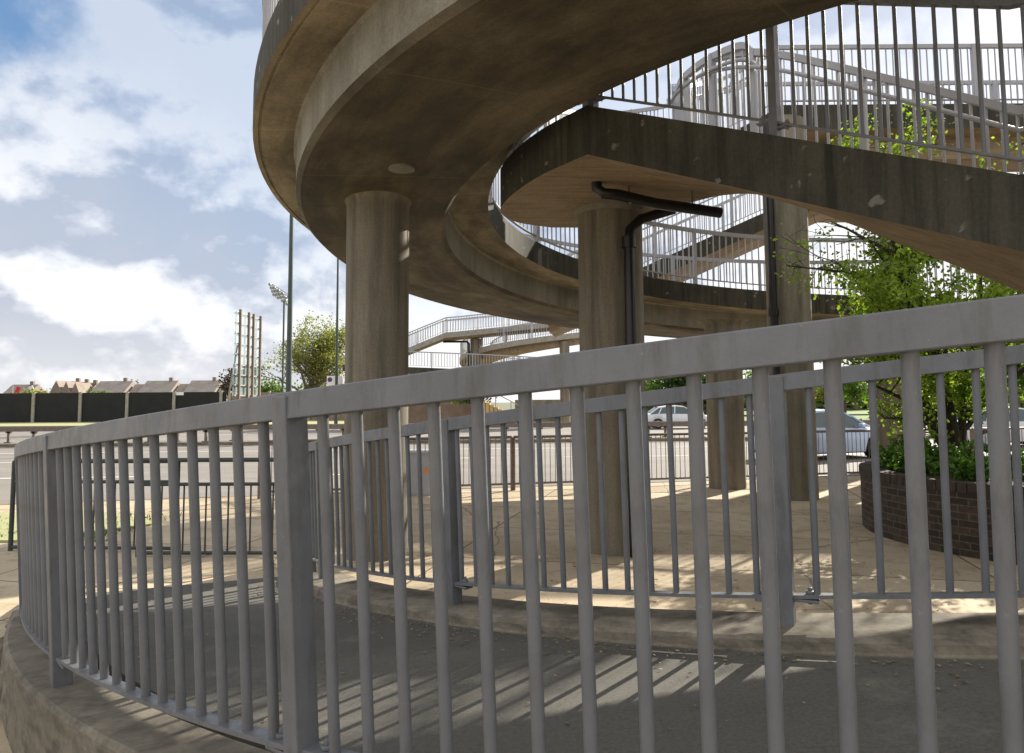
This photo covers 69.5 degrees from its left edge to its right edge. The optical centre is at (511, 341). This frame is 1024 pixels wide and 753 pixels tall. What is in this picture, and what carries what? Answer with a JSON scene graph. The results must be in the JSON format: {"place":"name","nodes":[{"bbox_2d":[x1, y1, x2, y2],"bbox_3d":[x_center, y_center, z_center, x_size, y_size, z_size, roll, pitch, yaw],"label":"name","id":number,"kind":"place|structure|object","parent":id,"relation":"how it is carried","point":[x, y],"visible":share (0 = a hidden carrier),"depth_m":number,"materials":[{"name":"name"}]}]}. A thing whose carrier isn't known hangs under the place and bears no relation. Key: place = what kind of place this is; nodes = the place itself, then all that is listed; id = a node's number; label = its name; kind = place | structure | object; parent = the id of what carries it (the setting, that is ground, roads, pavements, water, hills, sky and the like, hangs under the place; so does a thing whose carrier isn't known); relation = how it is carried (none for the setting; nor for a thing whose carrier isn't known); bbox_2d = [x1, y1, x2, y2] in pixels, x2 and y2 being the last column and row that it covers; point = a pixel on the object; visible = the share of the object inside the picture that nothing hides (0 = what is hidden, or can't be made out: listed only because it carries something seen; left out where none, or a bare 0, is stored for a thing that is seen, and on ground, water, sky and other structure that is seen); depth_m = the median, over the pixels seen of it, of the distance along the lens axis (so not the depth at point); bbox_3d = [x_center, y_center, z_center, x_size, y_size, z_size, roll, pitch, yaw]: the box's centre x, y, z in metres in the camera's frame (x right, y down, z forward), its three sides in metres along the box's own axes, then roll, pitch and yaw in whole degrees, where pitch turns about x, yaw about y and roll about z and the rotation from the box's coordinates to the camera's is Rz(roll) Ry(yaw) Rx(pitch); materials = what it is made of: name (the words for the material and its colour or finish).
{"place":"outdoors","nodes":[
{"label":"outdoors","id":0,"kind":"place"},
{"bbox_2d":[0,420,554,426],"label":"verge","id":1,"kind":"structure","parent":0,"point":[87,423],"depth_m":61.61,"materials":[{"name":"green plant"}]},
{"bbox_2d":[0,391,225,422],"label":"black fence","id":2,"kind":"object","parent":1,"relation":"on","point":[58,407],"visible":0.66,"depth_m":68.74,"materials":[{"name":"black metal"}]},
{"bbox_2d":[449,397,496,404],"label":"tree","id":3,"kind":"object","parent":1,"relation":"on","point":[466,401],"visible":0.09,"depth_m":61.56,"materials":[{"name":"green plant"}]},
{"bbox_2d":[515,400,570,421],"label":"retaining wall","id":4,"kind":"structure","parent":1,"relation":"on","point":[538,402],"depth_m":59.59,"materials":[{"name":"brown concrete"}]},
{"bbox_2d":[0,434,932,446],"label":"central reservation","id":5,"kind":"structure","parent":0,"point":[201,443],"depth_m":31.87,"materials":[{"name":"concrete"}]},
{"bbox_2d":[286,214,293,391],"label":"lamp column","id":6,"kind":"structure","parent":5,"relation":"on","point":[289,333],"depth_m":33.04,"materials":[{"name":"grey metal"}]},
{"bbox_2d":[0,420,869,442],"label":"crash barrier","id":7,"kind":"object","parent":5,"relation":"on","point":[33,431],"visible":0.13,"depth_m":31.96,"materials":[{"name":"grey metal"}]},
{"bbox_2d":[4,419,928,442],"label":"crash barrier","id":8,"kind":"object","parent":5,"relation":"on","point":[178,440],"visible":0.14,"depth_m":32.39,"materials":[{"name":"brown metal"}]},
{"bbox_2d":[491,402,514,409],"bbox_3d":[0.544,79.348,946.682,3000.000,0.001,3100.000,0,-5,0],"label":"ground","id":9,"kind":"structure","parent":0,"point":[504,406],"depth_m":375.58,"materials":[{"name":"beige concrete"}]},
{"bbox_2d":[4,381,43,392],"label":"house","id":10,"kind":"structure","parent":9,"relation":"on","point":[12,388],"depth_m":153.12,"materials":[{"name":"brown tile"}]},
{"bbox_2d":[21,388,50,392],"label":"tree","id":11,"kind":"object","parent":9,"relation":"on","point":[40,391],"visible":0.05,"depth_m":133.39,"materials":[{"name":"green plant"}]},
{"bbox_2d":[50,378,92,392],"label":"house","id":12,"kind":"structure","parent":9,"relation":"on","point":[58,386],"depth_m":147.48,"materials":[{"name":"brick"}]},
{"bbox_2d":[61,379,91,392],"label":"house","id":13,"kind":"structure","parent":9,"relation":"on","point":[68,387],"depth_m":147.74,"materials":[{"name":"brick"}]},
{"bbox_2d":[71,380,97,392],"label":"house","id":14,"kind":"structure","parent":9,"relation":"on","point":[78,387],"depth_m":149.44,"materials":[{"name":"brick"}]},
{"bbox_2d":[90,378,134,392],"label":"house","id":15,"kind":"structure","parent":9,"relation":"on","point":[125,385],"depth_m":151.97,"materials":[{"name":"grey tile"}]},
{"bbox_2d":[129,384,143,391],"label":"house","id":16,"kind":"structure","parent":9,"relation":"on","point":[136,387],"depth_m":152.32,"materials":[{"name":"brick"}]},
{"bbox_2d":[138,377,180,391],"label":"house","id":17,"kind":"structure","parent":9,"relation":"on","point":[171,385],"depth_m":151.90,"materials":[{"name":"grey tile"}]},
{"bbox_2d":[175,384,188,391],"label":"house","id":18,"kind":"structure","parent":9,"relation":"on","point":[181,387],"depth_m":152.54,"materials":[{"name":"brick"}]},
{"bbox_2d":[184,377,221,391],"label":"house","id":19,"kind":"structure","parent":9,"relation":"on","point":[203,385],"depth_m":152.04,"materials":[{"name":"grey tile"}]},
{"bbox_2d":[217,364,265,396],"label":"tree","id":20,"kind":"object","parent":9,"relation":"on","point":[225,385],"visible":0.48,"depth_m":74.56,"materials":[{"name":"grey plant"}]},
{"bbox_2d":[254,377,292,391],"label":"tree","id":21,"kind":"object","parent":9,"relation":"on","point":[271,388],"visible":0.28,"depth_m":91.57,"materials":[{"name":"green plant"}]},
{"bbox_2d":[268,283,287,391],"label":"floodlight mast","id":22,"kind":"object","parent":9,"relation":"on","point":[279,293],"visible":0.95,"depth_m":70.93,"materials":[{"name":"grey metal"}]},
{"bbox_2d":[245,310,344,390],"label":"tree","id":23,"kind":"object","parent":9,"relation":"on","point":[318,363],"visible":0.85,"depth_m":81.68,"materials":[{"name":"green plant"}]},
{"bbox_2d":[229,391,462,419],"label":"board fence","id":24,"kind":"object","parent":9,"relation":"on","point":[331,417],"visible":0.16,"depth_m":69.07,"materials":[{"name":"wood"}]},
{"bbox_2d":[0,476,1023,752],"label":"plaza","id":25,"kind":"structure","parent":0,"point":[896,562],"depth_m":7.72,"materials":[{"name":"concrete"}]},
{"bbox_2d":[0,510,181,542],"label":"grass verge","id":26,"kind":"object","parent":25,"relation":"on","point":[3,526],"depth_m":9.99,"materials":[{"name":"plant"}]},
{"bbox_2d":[8,459,180,550],"bbox_3d":[-4.702,1.850,8.309,1.985,1.044,0.050,-1,-5,4],"label":"guardrail","id":27,"kind":"object","parent":25,"relation":"on","point":[11,546],"visible":0.27,"depth_m":8.32,"materials":[{"name":"grey metal"}]},
{"bbox_2d":[135,457,276,556],"bbox_3d":[-3.063,1.796,7.972,2.001,1.074,0.050,-1,-5,2],"label":"guardrail","id":28,"kind":"object","parent":25,"relation":"on","point":[229,484],"visible":0.44,"depth_m":7.97,"materials":[{"name":"grey metal"}]},
{"bbox_2d":[257,439,343,498],"bbox_3d":[-3.285,2.234,13.008,2.268,1.026,0.053,1,-5,-13],"label":"roadside guardrail","id":29,"kind":"object","parent":25,"relation":"on","point":[258,487],"visible":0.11,"depth_m":12.80,"materials":[{"name":"grey metal"}]},
{"bbox_2d":[344,191,411,561],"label":"support column","id":30,"kind":"structure","parent":25,"relation":"on","point":[377,295],"depth_m":7.90,"materials":[{"name":"grey concrete"}]},
{"bbox_2d":[410,451,429,495],"bbox_3d":[-1.604,2.343,13.154,0.460,0.770,0.340,0,-5,0],"label":"utility cabinet","id":31,"kind":"object","parent":25,"relation":"on","point":[425,473],"visible":0.28,"depth_m":12.99,"materials":[{"name":"grey metal"}]},
{"bbox_2d":[0,475,859,504],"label":"kerb","id":32,"kind":"structure","parent":25,"relation":"on","point":[461,488],"depth_m":14.13,"materials":[{"name":"concrete"}]},
{"bbox_2d":[410,436,512,489],"bbox_3d":[-1.085,2.260,13.506,2.268,1.026,0.053,1,-5,-13],"label":"roadside guardrail","id":33,"kind":"object","parent":25,"relation":"on","point":[511,456],"visible":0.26,"depth_m":13.69,"materials":[{"name":"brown metal"}]},
{"bbox_2d":[0,0,1023,752],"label":"spiral ramp","id":34,"kind":"structure","parent":25,"relation":"on","point":[432,110],"depth_m":4.80,"materials":[{"name":"concrete"}]},
{"bbox_2d":[14,294,1023,752],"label":"railing","id":35,"kind":"object","parent":34,"relation":"on","point":[56,572],"visible":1,"depth_m":1.83,"materials":[{"name":"grey metal"}]},
{"bbox_2d":[262,0,988,297],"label":"railing","id":36,"kind":"object","parent":34,"relation":"on","point":[268,7],"visible":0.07,"depth_m":17.32,"materials":[{"name":"grey metal"}]},
{"bbox_2d":[308,344,1023,626],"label":"railing","id":37,"kind":"object","parent":34,"relation":"on","point":[939,365],"visible":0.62,"depth_m":3.64,"materials":[{"name":"grey metal"}]},
{"bbox_2d":[490,166,991,293],"bbox_3d":[5.211,-1.659,9.370,11.297,5.105,11.185,0,-5,0],"label":"railing","id":38,"kind":"object","parent":34,"relation":"on","point":[535,234],"visible":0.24,"depth_m":14.72,"materials":[{"name":"grey metal"}]},
{"bbox_2d":[513,435,572,489],"bbox_3d":[1.016,2.286,14.005,2.073,1.026,0.053,1,-5,-14],"label":"roadside guardrail","id":39,"kind":"object","parent":25,"relation":"on","point":[515,483],"visible":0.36,"depth_m":13.91,"materials":[{"name":"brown metal"}]},
{"bbox_2d":[98,495,991,728],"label":"litter","id":40,"kind":"object","parent":25,"relation":"on","point":[939,665],"visible":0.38,"depth_m":3.85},
{"bbox_2d":[575,201,645,555],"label":"support column","id":41,"kind":"structure","parent":25,"relation":"on","point":[602,226],"depth_m":8.07,"materials":[{"name":"grey concrete"}]},
{"bbox_2d":[591,181,722,557],"bbox_3d":[1.425,0.323,7.673,1.454,3.860,0.726,1,-5,-19],"label":"drainpipe","id":42,"kind":"object","parent":41,"relation":"attached to","point":[664,207],"visible":0.67,"depth_m":7.80,"materials":[{"name":"metal"}]},
{"bbox_2d":[649,432,708,479],"bbox_3d":[3.016,2.311,14.478,2.062,1.026,0.053,1,-5,-13],"label":"roadside guardrail","id":43,"kind":"object","parent":25,"relation":"on","point":[665,435],"visible":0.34,"depth_m":14.49,"materials":[{"name":"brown metal"}]},
{"bbox_2d":[696,318,748,489],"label":"support column","id":44,"kind":"structure","parent":25,"relation":"on","point":[735,437],"depth_m":13.70,"materials":[{"name":"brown concrete"}]},
{"bbox_2d":[500,105,1023,292],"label":"stair","id":45,"kind":"object","parent":25,"relation":"on","point":[970,219],"visible":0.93,"depth_m":5.47,"materials":[{"name":"concrete"}]},
{"bbox_2d":[506,94,599,156],"bbox_3d":[0.307,-2.512,7.939,0.682,1.090,2.758,0,-5,-6],"label":"railing","id":46,"kind":"object","parent":45,"relation":"on","point":[518,143],"visible":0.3,"depth_m":7.75,"materials":[{"name":"grey metal"}]},
{"bbox_2d":[544,86,740,127],"bbox_3d":[1.956,-3.518,12.647,1.562,3.779,7.048,-4,-6,37],"label":"railing","id":47,"kind":"object","parent":45,"relation":"on","point":[638,111],"visible":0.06,"depth_m":14.50,"materials":[{"name":"grey metal"}]},
{"bbox_2d":[666,42,767,130],"bbox_3d":[3.014,-3.657,10.839,1.423,3.811,6.450,-2,-5,22],"label":"railing","id":48,"kind":"object","parent":45,"relation":"on","point":[682,115],"visible":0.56,"depth_m":8.07,"materials":[{"name":"grey metal"}]},
{"bbox_2d":[588,0,1023,161],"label":"railing","id":49,"kind":"object","parent":45,"relation":"on","point":[777,126],"visible":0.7,"depth_m":4.97,"materials":[{"name":"grey metal"}]},
{"bbox_2d":[700,47,1023,173],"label":"railing","id":50,"kind":"object","parent":45,"relation":"on","point":[1017,111],"visible":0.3,"depth_m":6.76,"materials":[{"name":"grey metal"}]},
{"bbox_2d":[767,103,1023,171],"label":"footbridge deck","id":51,"kind":"structure","parent":45,"relation":"on","point":[966,159],"depth_m":13.46,"materials":[{"name":"concrete"}]},
{"bbox_2d":[729,80,1023,128],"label":"railing","id":52,"kind":"object","parent":51,"relation":"on","point":[986,83],"visible":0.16,"depth_m":15.11,"materials":[{"name":"grey metal"}]},
{"bbox_2d":[778,43,1023,103],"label":"railing","id":53,"kind":"object","parent":51,"relation":"on","point":[971,47],"visible":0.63,"depth_m":13.54,"materials":[{"name":"grey metal"}]},
{"bbox_2d":[762,114,818,500],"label":"support column","id":54,"kind":"structure","parent":25,"relation":"on","point":[794,305],"depth_m":12.27,"materials":[{"name":"grey concrete"}]},
{"bbox_2d":[763,125,779,374],"bbox_3d":[4.376,-0.537,12.363,0.162,6.300,0.158,0,-5,0],"label":"drainpipe","id":55,"kind":"object","parent":54,"relation":"attached to","point":[773,311],"visible":0.51,"depth_m":12.38,"materials":[{"name":"black metal"}]},
{"bbox_2d":[817,429,869,474],"bbox_3d":[7.016,2.359,15.400,2.073,1.026,0.053,1,-5,-14],"label":"roadside guardrail","id":56,"kind":"object","parent":25,"relation":"on","point":[847,431],"visible":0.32,"depth_m":15.42,"materials":[{"name":"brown metal"}]},
{"bbox_2d":[876,378,902,458],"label":"support column","id":57,"kind":"structure","parent":25,"relation":"on","point":[883,439],"depth_m":14.88,"materials":[{"name":"concrete"}]},
{"bbox_2d":[879,237,925,437],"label":"support column","id":58,"kind":"structure","parent":25,"relation":"on","point":[883,268],"depth_m":20.23,"materials":[{"name":"grey concrete"}]},
{"bbox_2d":[548,210,845,336],"bbox_3d":[6.436,-2.010,19.174,11.100,3.620,1.900,0,-5,0],"label":"stair","id":59,"kind":"object","parent":58,"relation":"on","point":[754,226],"visible":0.25,"depth_m":18.30,"materials":[{"name":"concrete"}]},
{"bbox_2d":[566,194,762,262],"bbox_3d":[6.431,-2.997,18.332,11.113,4.110,0.218,0,-5,0],"label":"railing","id":60,"kind":"object","parent":59,"relation":"on","point":[732,221],"visible":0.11,"depth_m":18.34,"materials":[{"name":"grey metal"}]},
{"bbox_2d":[643,194,760,265],"bbox_3d":[6.570,-2.850,20.140,10.822,4.110,0.082,0,-5,0],"label":"railing","id":61,"kind":"object","parent":59,"relation":"on","point":[693,217],"visible":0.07,"depth_m":20.16,"materials":[{"name":"grey metal"}]},
{"bbox_2d":[858,456,1023,564],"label":"brick planter","id":62,"kind":"object","parent":25,"relation":"on","point":[964,518],"visible":0.4,"depth_m":8.00,"materials":[{"name":"brick"}]},
{"bbox_2d":[879,445,903,471],"bbox_3d":[5.027,1.512,9.637,0.615,0.369,0.538,3,-6,-39],"label":"shrub","id":63,"kind":"object","parent":62,"relation":"on","point":[881,456],"visible":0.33,"depth_m":9.64,"materials":[{"name":"green plant"}]},
{"bbox_2d":[770,98,1023,455],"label":"tree","id":64,"kind":"object","parent":62,"relation":"on","point":[878,290],"visible":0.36,"depth_m":9.43,"materials":[{"name":"green plant"}]},
{"bbox_2d":[878,436,938,476],"bbox_3d":[4.821,1.383,8.880,0.736,0.503,0.502,-5,-6,44],"label":"shrub","id":65,"kind":"object","parent":62,"relation":"on","point":[898,453],"visible":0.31,"depth_m":8.91,"materials":[{"name":"green plant"}]},
{"bbox_2d":[889,432,930,446],"bbox_3d":[5.540,1.503,10.311,0.545,0.488,0.567,-3,-6,32],"label":"shrub","id":66,"kind":"object","parent":62,"relation":"on","point":[901,438],"visible":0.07,"depth_m":10.43,"materials":[{"name":"green plant"}]},
{"bbox_2d":[901,439,939,458],"bbox_3d":[5.531,1.500,9.768,0.572,0.436,0.632,2,-5,-27],"label":"shrub","id":67,"kind":"object","parent":62,"relation":"on","point":[928,445],"visible":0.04,"depth_m":9.84,"materials":[{"name":"green plant"}]},
{"bbox_2d":[925,447,954,474],"bbox_3d":[5.313,1.475,9.180,0.689,0.364,0.562,-4,-6,38],"label":"shrub","id":68,"kind":"object","parent":62,"relation":"on","point":[930,453],"visible":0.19,"depth_m":9.11,"materials":[{"name":"green plant"}]},
{"bbox_2d":[925,439,988,479],"bbox_3d":[5.154,1.366,8.518,0.748,0.474,0.612,-3,-6,32],"label":"shrub","id":69,"kind":"object","parent":62,"relation":"on","point":[968,452],"visible":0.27,"depth_m":8.47,"materials":[{"name":"green plant"}]},
{"bbox_2d":[948,448,1011,482],"bbox_3d":[5.029,1.359,8.038,0.513,0.417,0.655,1,-5,-12],"label":"shrub","id":70,"kind":"object","parent":62,"relation":"on","point":[963,467],"visible":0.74,"depth_m":7.98,"materials":[{"name":"green plant"}]},
{"bbox_2d":[1010,448,1023,484],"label":"shrub","id":71,"kind":"object","parent":62,"relation":"on","point":[1022,462],"visible":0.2,"depth_m":7.85,"materials":[{"name":"green plant"}]},
{"bbox_2d":[923,428,973,453],"bbox_3d":[9.017,2.382,15.848,2.052,1.026,0.054,1,-5,-11],"label":"roadside guardrail","id":72,"kind":"object","parent":25,"relation":"on","point":[971,434],"visible":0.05,"depth_m":16.04,"materials":[{"name":"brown metal"}]},
{"bbox_2d":[972,427,1023,455],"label":"roadside guardrail","id":73,"kind":"object","parent":25,"relation":"on","point":[1021,428],"visible":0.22,"depth_m":16.24,"materials":[{"name":"grey metal"}]},
{"bbox_2d":[0,425,1023,503],"bbox_3d":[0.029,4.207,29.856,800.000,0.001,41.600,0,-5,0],"label":"road","id":74,"kind":"structure","parent":0,"point":[250,469],"depth_m":22.14,"materials":[{"name":"grey asphalt"}]},
{"bbox_2d":[648,405,706,428],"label":"car","id":75,"kind":"object","parent":74,"relation":"on","point":[679,413],"visible":0.33,"depth_m":46.51,"materials":[{"name":"white paint"}]},
{"bbox_2d":[754,409,870,457],"bbox_3d":[9.378,2.788,22.446,4.221,1.470,2.020,1,-5,-22],"label":"car","id":76,"kind":"object","parent":74,"relation":"on","point":[852,422],"visible":0.2,"depth_m":21.84,"materials":[{"name":"silver metal"}]},
{"bbox_2d":[956,407,1023,447],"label":"car","id":77,"kind":"object","parent":74,"relation":"on","point":[1021,418],"visible":0.15,"depth_m":26.47,"materials":[{"name":"white paint"}]},
{"bbox_2d":[0,0,1023,402],"label":"sky","id":78,"kind":"structure","parent":0,"point":[139,213],"materials":[{"name":"blue"}]},
{"bbox_2d":[703,409,937,420],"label":"field","id":79,"kind":"structure","parent":0,"point":[864,417],"depth_m":83.71,"materials":[{"name":"green plant"}]},
{"bbox_2d":[645,379,667,408],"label":"tree","id":80,"kind":"object","parent":79,"relation":"on","point":[649,387],"visible":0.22,"depth_m":77.55,"materials":[{"name":"green plant"}]},
{"bbox_2d":[647,374,705,407],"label":"tree","id":81,"kind":"object","parent":79,"relation":"on","point":[673,382],"visible":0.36,"depth_m":74.65,"materials":[{"name":"green plant"}]},
{"bbox_2d":[815,386,846,405],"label":"tree","id":82,"kind":"object","parent":79,"relation":"on","point":[819,392],"visible":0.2,"depth_m":119.20,"materials":[{"name":"green plant"}]},
{"bbox_2d":[648,392,1023,409],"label":"hedgerow","id":83,"kind":"object","parent":79,"relation":"on","point":[859,402],"visible":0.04,"depth_m":125.89,"materials":[{"name":"green plant"}]},
{"bbox_2d":[648,400,1023,415],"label":"rail fence","id":84,"kind":"object","parent":79,"relation":"on","point":[845,409],"visible":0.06,"depth_m":57.78,"materials":[{"name":"green"}]},
{"bbox_2d":[843,382,867,408],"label":"tree","id":85,"kind":"object","parent":79,"relation":"on","point":[852,391],"visible":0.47,"depth_m":109.16,"materials":[{"name":"green plant"}]},
{"bbox_2d":[980,364,1023,407],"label":"tree","id":86,"kind":"object","parent":79,"relation":"on","point":[1020,379],"visible":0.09,"depth_m":64.88,"materials":[{"name":"green plant"}]},
{"bbox_3d":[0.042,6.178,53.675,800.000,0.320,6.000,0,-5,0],"label":"far pavement","id":87,"kind":"structure","parent":0,"visible":0},
{"bbox_2d":[227,309,261,424],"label":"sign frame","id":88,"kind":"object","parent":87,"relation":"on","point":[239,364],"visible":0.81,"depth_m":51.81,"materials":[{"name":"grey"}]},
{"bbox_2d":[327,376,342,385],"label":"road sign","id":89,"kind":"object","parent":87,"relation":"on","point":[330,380],"visible":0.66,"depth_m":53.85,"materials":[{"name":"white metal"}]},
{"bbox_2d":[334,258,338,423],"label":"lamp column","id":90,"kind":"structure","parent":87,"relation":"on","point":[336,357],"depth_m":53.55,"materials":[{"name":"grey metal"}]},
{"bbox_2d":[408,404,470,422],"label":"brick wall","id":91,"kind":"structure","parent":87,"relation":"on","point":[417,414],"depth_m":54.76,"materials":[{"name":"brown brick"}]},
{"bbox_2d":[470,338,480,403],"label":"column","id":92,"kind":"structure","parent":87,"relation":"on","point":[474,345],"depth_m":55.78,"materials":[{"name":"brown concrete"}]},
{"bbox_2d":[443,340,469,403],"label":"drainpipe","id":93,"kind":"object","parent":92,"relation":"attached to","point":[453,341],"visible":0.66,"depth_m":55.63,"materials":[{"name":"black metal"}]},
{"bbox_2d":[409,323,548,354],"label":"stair","id":94,"kind":"object","parent":92,"relation":"on","point":[464,335],"visible":0.46,"depth_m":54.66,"materials":[{"name":"concrete"}]},
{"bbox_2d":[409,314,529,345],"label":"railing","id":95,"kind":"object","parent":94,"relation":"on","point":[450,319],"visible":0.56,"depth_m":54.77,"materials":[{"name":"grey metal"}]},
{"bbox_2d":[409,316,532,345],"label":"railing","id":96,"kind":"object","parent":94,"relation":"on","point":[460,326],"visible":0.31,"depth_m":57.07,"materials":[{"name":"grey metal"}]},
{"bbox_2d":[484,396,517,412],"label":"stair","id":97,"kind":"object","parent":87,"relation":"on","point":[488,407],"visible":0.17,"depth_m":52.98,"materials":[{"name":"grey paint"}]},
{"bbox_2d":[559,341,569,421],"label":"column","id":98,"kind":"structure","parent":87,"relation":"on","point":[564,393],"depth_m":53.02,"materials":[{"name":"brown concrete"}]},
{"bbox_2d":[342,365,445,373],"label":"walkway","id":99,"kind":"structure","parent":98,"relation":"on","point":[413,370],"depth_m":52.22,"materials":[{"name":"concrete"}]},
{"bbox_2d":[343,349,531,367],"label":"railing","id":100,"kind":"object","parent":99,"relation":"on","point":[444,353],"visible":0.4,"depth_m":52.37,"materials":[{"name":"grey metal"}]},
{"bbox_2d":[459,332,578,366],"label":"spiral ramp","id":101,"kind":"structure","parent":98,"relation":"on","point":[521,346],"depth_m":53.95,"materials":[{"name":"concrete"}]},
{"bbox_2d":[460,322,576,355],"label":"railing","id":102,"kind":"object","parent":101,"relation":"on","point":[462,347],"visible":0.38,"depth_m":54.25,"materials":[{"name":"grey metal"}]},
{"bbox_2d":[490,329,578,344],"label":"railing","id":103,"kind":"object","parent":101,"relation":"on","point":[523,338],"visible":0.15,"depth_m":56.62,"materials":[{"name":"grey metal"}]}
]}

